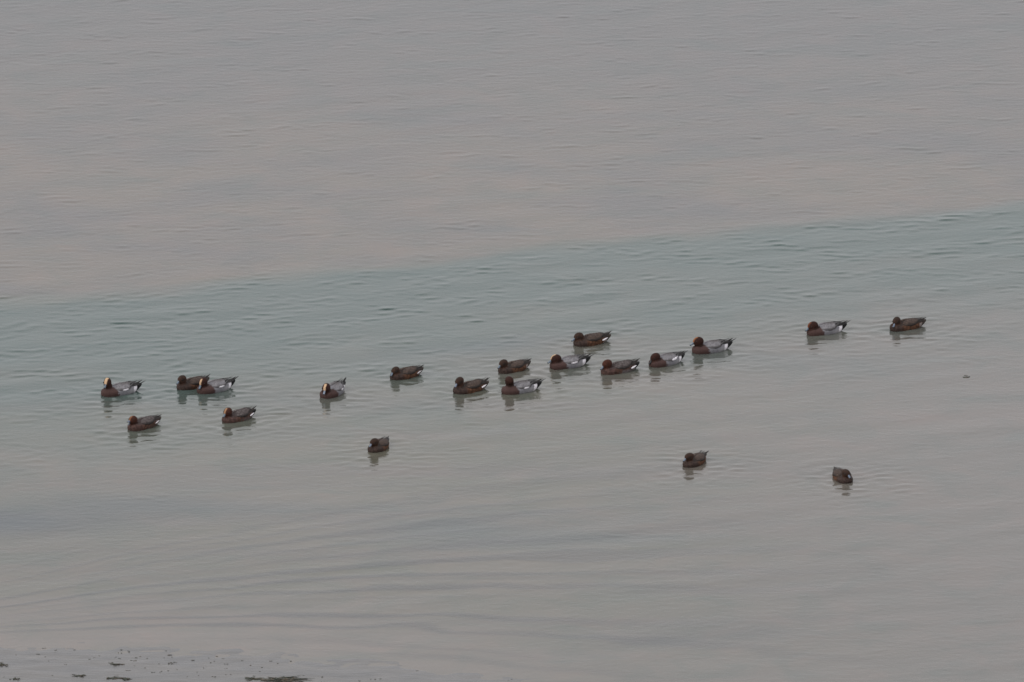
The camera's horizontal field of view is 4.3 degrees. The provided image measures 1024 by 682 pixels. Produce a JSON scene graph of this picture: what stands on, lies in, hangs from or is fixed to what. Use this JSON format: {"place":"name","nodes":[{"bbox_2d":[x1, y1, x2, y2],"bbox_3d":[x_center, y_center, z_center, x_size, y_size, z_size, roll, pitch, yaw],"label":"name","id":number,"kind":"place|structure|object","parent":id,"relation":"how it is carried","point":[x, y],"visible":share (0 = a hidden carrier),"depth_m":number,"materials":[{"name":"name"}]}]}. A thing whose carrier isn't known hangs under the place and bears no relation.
{"place":"outdoors","nodes":[
{"label":"outdoors","id":0,"kind":"place"},
{"bbox_2d":[0,642,528,681],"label":"mudflat","id":1,"kind":"structure","parent":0,"point":[30,664],"depth_m":115.11,"materials":[{"name":"grey soil"}]},
{"bbox_2d":[106,675,125,678],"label":"weed scrap","id":2,"kind":"object","parent":1,"relation":"on","point":[116,677],"visible":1,"depth_m":114.82,"materials":[{"name":"grey plant"}]},
{"bbox_2d":[45,650,322,680],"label":"weed specks","id":3,"kind":"object","parent":1,"relation":"on","point":[176,662],"visible":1,"depth_m":115.26,"materials":[{"name":"black plant"}]},
{"bbox_2d":[252,675,309,681],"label":"weed scrap","id":4,"kind":"object","parent":1,"relation":"on","point":[286,679],"visible":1,"depth_m":114.79,"materials":[{"name":"plant"}]},
{"bbox_2d":[0,0,1023,681],"bbox_3d":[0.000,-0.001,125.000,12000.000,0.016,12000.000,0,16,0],"label":"water","id":5,"kind":"structure","parent":0,"point":[282,212],"depth_m":125.31,"materials":[{"name":"grey liquid"}]},
{"bbox_2d":[101,378,145,396],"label":"wigeon drake","id":6,"kind":"object","parent":5,"relation":"on","point":[109,389],"visible":1,"depth_m":123.23,"materials":[{"name":"black"}]},
{"bbox_2d":[127,414,161,430],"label":"wigeon drake","id":7,"kind":"object","parent":5,"relation":"on","point":[142,423],"visible":1,"depth_m":122.17,"materials":[{"name":"black"}]},
{"bbox_2d":[176,374,209,389],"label":"wigeon hen","id":8,"kind":"object","parent":5,"relation":"on","point":[185,383],"visible":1,"depth_m":123.42,"materials":[{"name":"black"}]},
{"bbox_2d":[197,376,237,393],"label":"wigeon drake","id":9,"kind":"object","parent":5,"relation":"on","point":[206,386],"visible":1,"depth_m":123.33,"materials":[{"name":"black"}]},
{"bbox_2d":[222,405,256,422],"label":"wigeon drake","id":10,"kind":"object","parent":5,"relation":"on","point":[238,415],"visible":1,"depth_m":122.41,"materials":[{"name":"black"}]},
{"bbox_2d":[320,377,345,398],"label":"wigeon drake","id":11,"kind":"object","parent":5,"relation":"on","point":[334,389],"visible":1,"depth_m":123.19,"materials":[{"name":"black"}]},
{"bbox_2d":[368,436,388,452],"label":"wigeon hen","id":12,"kind":"object","parent":5,"relation":"on","point":[376,445],"visible":1,"depth_m":121.46,"materials":[{"name":"black"}]},
{"bbox_2d":[390,365,423,379],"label":"wigeon hen","id":13,"kind":"object","parent":5,"relation":"on","point":[404,373],"visible":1,"depth_m":123.77,"materials":[{"name":"black"}]},
{"bbox_2d":[453,377,489,393],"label":"wigeon hen","id":14,"kind":"object","parent":5,"relation":"on","point":[461,386],"visible":1,"depth_m":123.31,"materials":[{"name":"black"}]},
{"bbox_2d":[497,358,531,373],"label":"wigeon hen","id":15,"kind":"object","parent":5,"relation":"on","point":[505,366],"visible":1,"depth_m":123.96,"materials":[{"name":"black"}]},
{"bbox_2d":[501,376,543,394],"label":"wigeon drake","id":16,"kind":"object","parent":5,"relation":"on","point":[511,387],"visible":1,"depth_m":123.30,"materials":[{"name":"black"}]},
{"bbox_2d":[547,353,593,369],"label":"wigeon drake","id":17,"kind":"object","parent":5,"relation":"on","point":[557,362],"visible":1,"depth_m":124.10,"materials":[{"name":"black"}]},
{"bbox_2d":[571,331,610,346],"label":"wigeon hen","id":18,"kind":"object","parent":5,"relation":"on","point":[580,339],"visible":1,"depth_m":124.85,"materials":[{"name":"black"}]},
{"bbox_2d":[600,357,639,374],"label":"wigeon drake","id":19,"kind":"object","parent":5,"relation":"on","point":[608,367],"visible":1,"depth_m":123.93,"materials":[{"name":"black"}]},
{"bbox_2d":[648,351,686,367],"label":"wigeon drake","id":20,"kind":"object","parent":5,"relation":"on","point":[657,360],"visible":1,"depth_m":124.18,"materials":[{"name":"black"}]},
{"bbox_2d":[683,450,707,467],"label":"wigeon hen","id":21,"kind":"object","parent":5,"relation":"on","point":[691,460],"visible":1,"depth_m":121.02,"materials":[{"name":"black"}]},
{"bbox_2d":[690,337,735,353],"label":"wigeon drake","id":22,"kind":"object","parent":5,"relation":"on","point":[700,346],"visible":1,"depth_m":124.60,"materials":[{"name":"black"}]},
{"bbox_2d":[805,320,849,335],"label":"wigeon drake","id":23,"kind":"object","parent":5,"relation":"on","point":[814,328],"visible":1,"depth_m":125.19,"materials":[{"name":"black"}]},
{"bbox_2d":[832,467,852,483],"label":"wigeon hen","id":24,"kind":"object","parent":5,"relation":"on","point":[841,475],"visible":1,"depth_m":120.53,"materials":[{"name":"black"}]},
{"bbox_2d":[890,316,925,331],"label":"wigeon hen","id":25,"kind":"object","parent":5,"relation":"on","point":[898,324],"visible":1,"depth_m":125.35,"materials":[{"name":"black"}]}
]}

